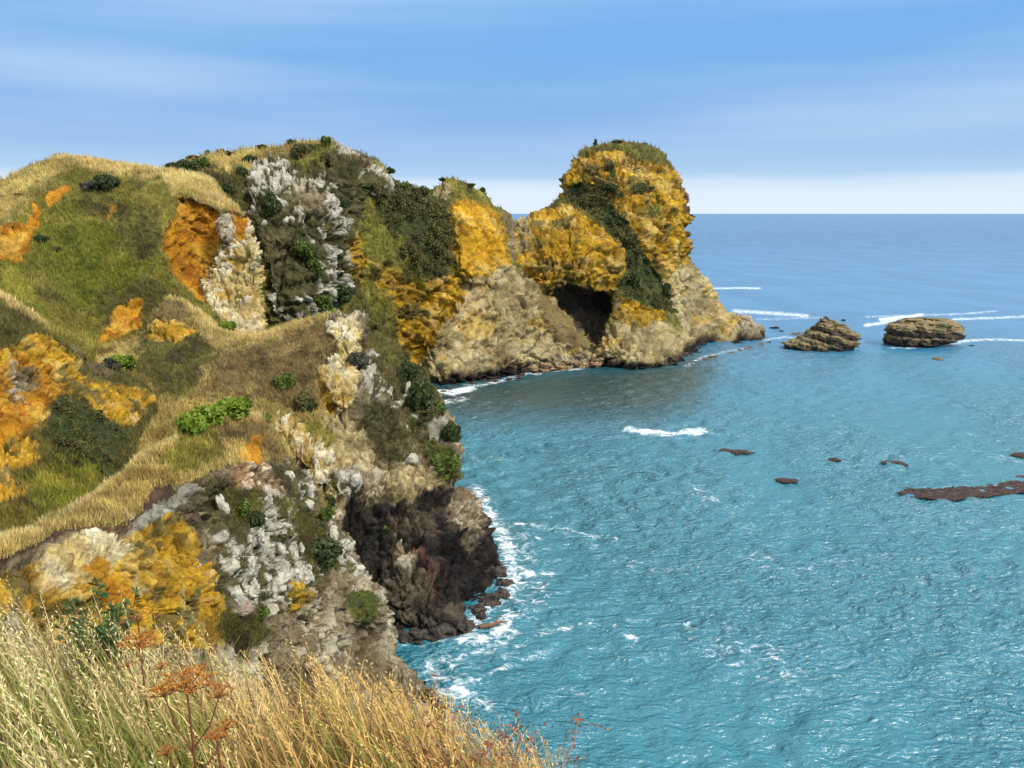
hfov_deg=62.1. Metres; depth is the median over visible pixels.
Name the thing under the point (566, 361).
shore rock
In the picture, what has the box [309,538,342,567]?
shrub
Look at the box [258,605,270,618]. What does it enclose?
shrub
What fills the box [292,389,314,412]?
shrub
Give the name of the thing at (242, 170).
shrub
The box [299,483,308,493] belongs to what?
shrub
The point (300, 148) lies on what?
shrub
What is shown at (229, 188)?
shrub
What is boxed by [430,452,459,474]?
shrub
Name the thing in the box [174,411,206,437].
shrub
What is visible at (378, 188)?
shrub
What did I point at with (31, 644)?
twiggy shrub
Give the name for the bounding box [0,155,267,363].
hill
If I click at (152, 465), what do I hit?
hillside grass
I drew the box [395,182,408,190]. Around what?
shrub
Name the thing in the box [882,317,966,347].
sea stack
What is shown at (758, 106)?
sky
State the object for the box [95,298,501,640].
promontory
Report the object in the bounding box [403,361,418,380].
shrub
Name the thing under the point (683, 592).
sea
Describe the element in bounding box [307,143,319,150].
shrub
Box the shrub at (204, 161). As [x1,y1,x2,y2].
[191,157,211,169]
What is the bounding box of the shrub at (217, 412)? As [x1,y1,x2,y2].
[191,403,227,428]
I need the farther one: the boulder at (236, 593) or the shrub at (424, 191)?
the shrub at (424, 191)
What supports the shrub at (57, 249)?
on the hill
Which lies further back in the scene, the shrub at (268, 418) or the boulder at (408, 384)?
the boulder at (408, 384)
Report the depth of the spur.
81.78 m
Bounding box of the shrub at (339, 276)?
[335,266,345,279]
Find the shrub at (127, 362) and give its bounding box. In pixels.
[110,354,136,371]
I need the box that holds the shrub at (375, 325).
[368,321,381,329]
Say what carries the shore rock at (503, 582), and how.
in the sea
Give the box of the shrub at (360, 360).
[348,352,369,369]
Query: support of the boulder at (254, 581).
on the cliff
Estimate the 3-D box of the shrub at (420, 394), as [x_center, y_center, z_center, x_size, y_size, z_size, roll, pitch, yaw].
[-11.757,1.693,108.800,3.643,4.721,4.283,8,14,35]
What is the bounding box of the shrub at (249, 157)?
[241,154,257,162]
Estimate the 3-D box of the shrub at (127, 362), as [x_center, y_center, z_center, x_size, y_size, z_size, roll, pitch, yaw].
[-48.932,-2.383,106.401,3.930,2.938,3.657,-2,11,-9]
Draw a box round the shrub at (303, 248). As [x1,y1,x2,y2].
[294,240,315,259]
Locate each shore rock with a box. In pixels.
[396,629,408,643]
[407,627,429,644]
[418,615,436,627]
[428,623,456,641]
[452,614,466,624]
[455,618,475,633]
[468,601,486,613]
[476,611,485,618]
[478,592,501,606]
[484,565,506,577]
[495,578,514,586]
[495,587,510,598]
[527,366,537,371]
[537,361,546,367]
[540,368,548,372]
[556,363,566,369]
[562,359,571,363]
[589,361,601,366]
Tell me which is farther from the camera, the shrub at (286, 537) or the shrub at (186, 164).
the shrub at (186, 164)
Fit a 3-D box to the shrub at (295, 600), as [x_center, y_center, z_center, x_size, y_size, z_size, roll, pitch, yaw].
[-16.646,16.325,64.075,1.284,0.760,1.436,-1,11,-4]
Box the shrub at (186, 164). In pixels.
[175,159,195,171]
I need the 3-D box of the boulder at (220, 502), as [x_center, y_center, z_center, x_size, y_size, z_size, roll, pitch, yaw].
[-20.270,8.594,59.613,0.817,2.077,0.902,-13,20,2]
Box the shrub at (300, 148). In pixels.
[290,143,311,158]
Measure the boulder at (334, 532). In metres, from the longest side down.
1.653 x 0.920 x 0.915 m
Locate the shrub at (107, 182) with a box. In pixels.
[92,174,120,190]
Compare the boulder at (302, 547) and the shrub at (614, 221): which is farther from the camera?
the shrub at (614, 221)
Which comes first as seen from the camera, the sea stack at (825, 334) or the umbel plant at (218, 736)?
the umbel plant at (218, 736)
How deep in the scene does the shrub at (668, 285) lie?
250.86 m
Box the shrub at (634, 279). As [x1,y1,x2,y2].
[626,272,640,287]
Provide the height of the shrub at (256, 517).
1.417 m
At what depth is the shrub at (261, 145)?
202.39 m
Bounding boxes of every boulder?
[215,494,229,514]
[230,585,244,603]
[237,603,253,616]
[247,556,255,569]
[248,577,259,590]
[257,532,265,543]
[262,486,269,492]
[276,542,285,555]
[284,471,294,481]
[296,568,302,581]
[299,542,304,554]
[305,499,314,509]
[328,525,338,539]
[352,569,357,578]
[405,381,410,392]
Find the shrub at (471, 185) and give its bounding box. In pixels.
[465,183,475,187]
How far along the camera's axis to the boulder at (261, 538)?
61.00 m
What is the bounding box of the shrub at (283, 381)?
[271,374,296,390]
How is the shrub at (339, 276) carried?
on the headland
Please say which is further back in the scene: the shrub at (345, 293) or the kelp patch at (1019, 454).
the shrub at (345, 293)
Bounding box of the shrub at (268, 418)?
[262,413,271,422]
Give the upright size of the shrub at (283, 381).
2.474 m
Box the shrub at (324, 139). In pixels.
[320,135,330,146]
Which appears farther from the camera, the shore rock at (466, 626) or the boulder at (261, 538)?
the shore rock at (466, 626)
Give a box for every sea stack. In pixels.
[781,316,861,351]
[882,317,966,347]
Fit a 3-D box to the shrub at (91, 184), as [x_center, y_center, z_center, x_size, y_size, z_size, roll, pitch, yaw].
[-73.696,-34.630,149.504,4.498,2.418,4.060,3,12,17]
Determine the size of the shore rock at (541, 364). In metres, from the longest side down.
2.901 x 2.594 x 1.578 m
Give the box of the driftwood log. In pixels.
[477,614,507,628]
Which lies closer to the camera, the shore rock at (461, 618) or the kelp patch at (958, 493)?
the shore rock at (461, 618)
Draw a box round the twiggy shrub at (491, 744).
[401,674,609,767]
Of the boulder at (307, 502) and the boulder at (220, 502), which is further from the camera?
the boulder at (307, 502)
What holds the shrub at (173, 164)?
on the headland
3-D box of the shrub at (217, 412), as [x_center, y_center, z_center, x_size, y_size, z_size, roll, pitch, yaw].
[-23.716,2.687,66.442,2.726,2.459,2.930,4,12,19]
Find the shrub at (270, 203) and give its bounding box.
[260,191,282,217]
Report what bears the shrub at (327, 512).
on the cliff
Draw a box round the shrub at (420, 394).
[406,380,434,410]
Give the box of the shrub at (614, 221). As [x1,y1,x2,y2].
[606,218,622,225]
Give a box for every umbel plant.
[115,606,163,724]
[115,630,169,767]
[146,661,238,767]
[203,726,230,767]
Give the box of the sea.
[395,214,1023,767]
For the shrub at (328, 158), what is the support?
on the headland
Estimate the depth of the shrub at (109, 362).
104.09 m
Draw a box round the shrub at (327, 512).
[320,505,335,520]
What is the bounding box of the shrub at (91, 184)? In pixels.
[79,180,101,190]
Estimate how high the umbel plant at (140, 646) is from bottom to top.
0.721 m
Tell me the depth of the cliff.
56.81 m
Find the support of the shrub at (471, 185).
on the headland
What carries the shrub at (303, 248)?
on the headland
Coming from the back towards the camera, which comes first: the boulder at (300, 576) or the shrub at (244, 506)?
the boulder at (300, 576)
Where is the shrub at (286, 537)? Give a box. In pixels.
[277,527,294,541]
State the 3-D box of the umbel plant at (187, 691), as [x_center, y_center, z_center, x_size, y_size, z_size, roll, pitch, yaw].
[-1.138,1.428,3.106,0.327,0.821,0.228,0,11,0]
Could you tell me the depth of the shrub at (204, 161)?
181.03 m
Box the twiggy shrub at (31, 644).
[0,608,72,687]
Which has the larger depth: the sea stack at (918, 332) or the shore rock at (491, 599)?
the sea stack at (918, 332)
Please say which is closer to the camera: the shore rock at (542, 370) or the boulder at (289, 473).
the boulder at (289, 473)
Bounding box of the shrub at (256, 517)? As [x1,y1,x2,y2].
[246,510,265,526]
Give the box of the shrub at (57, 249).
[50,246,60,250]
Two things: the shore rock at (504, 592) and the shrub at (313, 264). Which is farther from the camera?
the shrub at (313, 264)
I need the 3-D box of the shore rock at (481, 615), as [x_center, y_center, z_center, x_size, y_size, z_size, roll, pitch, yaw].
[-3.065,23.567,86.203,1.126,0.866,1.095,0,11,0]
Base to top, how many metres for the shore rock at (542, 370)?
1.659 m
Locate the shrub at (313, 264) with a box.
[306,257,322,275]
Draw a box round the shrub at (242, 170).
[235,166,248,177]
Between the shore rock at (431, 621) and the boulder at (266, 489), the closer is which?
the boulder at (266, 489)
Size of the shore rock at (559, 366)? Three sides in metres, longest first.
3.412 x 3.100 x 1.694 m
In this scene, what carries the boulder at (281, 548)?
on the cliff
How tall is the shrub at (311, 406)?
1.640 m
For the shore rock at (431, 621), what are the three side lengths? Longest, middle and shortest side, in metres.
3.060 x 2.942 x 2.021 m
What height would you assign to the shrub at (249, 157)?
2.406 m
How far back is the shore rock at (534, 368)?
216.29 m
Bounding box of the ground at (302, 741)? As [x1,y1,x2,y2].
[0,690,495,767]
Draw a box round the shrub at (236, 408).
[217,396,252,420]
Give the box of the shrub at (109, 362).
[99,356,120,370]
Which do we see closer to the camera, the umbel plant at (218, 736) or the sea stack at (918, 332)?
the umbel plant at (218, 736)
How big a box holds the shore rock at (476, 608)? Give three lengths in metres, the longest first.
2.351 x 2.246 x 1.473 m
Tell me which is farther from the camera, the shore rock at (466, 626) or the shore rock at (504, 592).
the shore rock at (504, 592)
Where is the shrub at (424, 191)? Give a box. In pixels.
[418,187,429,195]
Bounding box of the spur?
[0,301,156,521]
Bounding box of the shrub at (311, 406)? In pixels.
[304,400,317,412]
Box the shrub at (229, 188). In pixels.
[219,182,236,194]
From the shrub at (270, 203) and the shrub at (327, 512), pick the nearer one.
the shrub at (327, 512)
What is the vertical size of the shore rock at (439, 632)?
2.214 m
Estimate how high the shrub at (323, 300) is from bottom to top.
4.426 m
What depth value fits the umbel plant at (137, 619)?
4.43 m
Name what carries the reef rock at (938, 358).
in the sea
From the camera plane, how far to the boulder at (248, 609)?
55.54 m
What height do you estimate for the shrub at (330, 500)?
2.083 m
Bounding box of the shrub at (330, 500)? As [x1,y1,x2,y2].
[322,494,336,506]
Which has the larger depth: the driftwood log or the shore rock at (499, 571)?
the shore rock at (499, 571)
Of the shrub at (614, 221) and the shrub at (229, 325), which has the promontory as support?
the shrub at (229, 325)
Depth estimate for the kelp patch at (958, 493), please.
124.19 m
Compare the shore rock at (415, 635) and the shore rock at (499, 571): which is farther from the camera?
the shore rock at (499, 571)
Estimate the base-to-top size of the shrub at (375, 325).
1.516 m
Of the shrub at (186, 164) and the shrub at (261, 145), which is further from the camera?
the shrub at (261, 145)
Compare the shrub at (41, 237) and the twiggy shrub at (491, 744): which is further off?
the shrub at (41, 237)
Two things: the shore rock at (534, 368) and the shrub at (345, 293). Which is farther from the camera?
the shore rock at (534, 368)
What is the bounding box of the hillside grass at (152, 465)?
[0,135,692,737]
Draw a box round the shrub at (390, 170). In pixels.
[387,166,395,174]
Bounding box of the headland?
[187,139,764,385]
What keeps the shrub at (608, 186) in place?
on the headland
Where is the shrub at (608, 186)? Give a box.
[601,183,619,191]
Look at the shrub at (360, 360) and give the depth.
108.37 m
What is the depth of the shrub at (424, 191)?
218.58 m
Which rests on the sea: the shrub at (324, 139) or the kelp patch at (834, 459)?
the kelp patch at (834, 459)
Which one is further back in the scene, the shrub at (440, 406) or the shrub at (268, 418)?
the shrub at (440, 406)
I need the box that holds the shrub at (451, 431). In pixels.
[440,420,460,442]
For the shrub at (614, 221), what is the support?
on the headland
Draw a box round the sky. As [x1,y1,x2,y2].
[0,0,1023,213]
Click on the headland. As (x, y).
(497, 314)
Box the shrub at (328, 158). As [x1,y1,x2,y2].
[320,151,334,167]
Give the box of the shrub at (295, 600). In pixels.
[289,597,298,606]
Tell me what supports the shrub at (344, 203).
on the headland
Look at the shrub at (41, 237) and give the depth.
134.57 m
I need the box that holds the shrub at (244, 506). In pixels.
[234,498,250,516]
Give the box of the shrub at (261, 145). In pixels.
[256,144,266,148]
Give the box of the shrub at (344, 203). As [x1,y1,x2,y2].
[340,199,349,208]
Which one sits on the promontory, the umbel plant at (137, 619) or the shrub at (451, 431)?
the shrub at (451, 431)
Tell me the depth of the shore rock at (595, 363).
224.04 m
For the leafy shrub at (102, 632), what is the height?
0.734 m
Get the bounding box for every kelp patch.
[714,448,755,454]
[774,478,797,482]
[828,457,846,461]
[880,460,907,466]
[896,480,1023,500]
[1010,452,1023,457]
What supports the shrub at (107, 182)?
on the hill
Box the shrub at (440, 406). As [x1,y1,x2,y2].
[432,401,445,416]
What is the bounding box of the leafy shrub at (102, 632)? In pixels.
[54,574,141,701]
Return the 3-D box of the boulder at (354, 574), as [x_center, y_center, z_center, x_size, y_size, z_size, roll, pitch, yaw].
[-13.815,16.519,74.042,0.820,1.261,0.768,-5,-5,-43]
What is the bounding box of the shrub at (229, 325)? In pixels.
[218,320,236,331]
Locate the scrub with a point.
(436, 227)
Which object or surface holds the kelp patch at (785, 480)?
on the sea
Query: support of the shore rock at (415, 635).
in the sea
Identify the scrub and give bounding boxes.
[39,158,673,485]
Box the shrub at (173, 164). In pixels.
[165,162,179,169]
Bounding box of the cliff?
[0,421,444,742]
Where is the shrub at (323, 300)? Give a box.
[313,294,332,310]
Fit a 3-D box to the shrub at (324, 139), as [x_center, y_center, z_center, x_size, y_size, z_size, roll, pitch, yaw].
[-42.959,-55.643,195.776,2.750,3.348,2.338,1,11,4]
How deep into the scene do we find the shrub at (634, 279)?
240.52 m
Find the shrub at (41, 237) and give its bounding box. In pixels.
[31,234,48,241]
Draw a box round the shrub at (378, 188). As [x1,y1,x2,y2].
[371,180,384,198]
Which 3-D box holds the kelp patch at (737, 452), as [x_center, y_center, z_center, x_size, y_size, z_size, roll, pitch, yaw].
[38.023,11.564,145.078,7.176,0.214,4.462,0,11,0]
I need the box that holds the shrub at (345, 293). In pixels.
[332,282,354,305]
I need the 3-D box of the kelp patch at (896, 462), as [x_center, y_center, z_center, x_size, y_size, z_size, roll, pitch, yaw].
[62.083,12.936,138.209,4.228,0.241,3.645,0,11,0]
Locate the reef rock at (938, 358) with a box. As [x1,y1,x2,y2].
[932,356,944,360]
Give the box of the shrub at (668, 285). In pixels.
[663,283,671,293]
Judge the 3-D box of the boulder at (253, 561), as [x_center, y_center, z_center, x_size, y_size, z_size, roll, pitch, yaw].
[-18.060,12.413,58.813,0.621,1.152,0.706,-1,8,-4]
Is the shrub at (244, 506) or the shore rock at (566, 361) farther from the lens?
the shore rock at (566, 361)
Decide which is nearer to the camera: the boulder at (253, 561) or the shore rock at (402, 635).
the boulder at (253, 561)
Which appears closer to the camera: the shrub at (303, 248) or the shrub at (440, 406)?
the shrub at (440, 406)
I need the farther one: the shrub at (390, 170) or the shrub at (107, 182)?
the shrub at (390, 170)

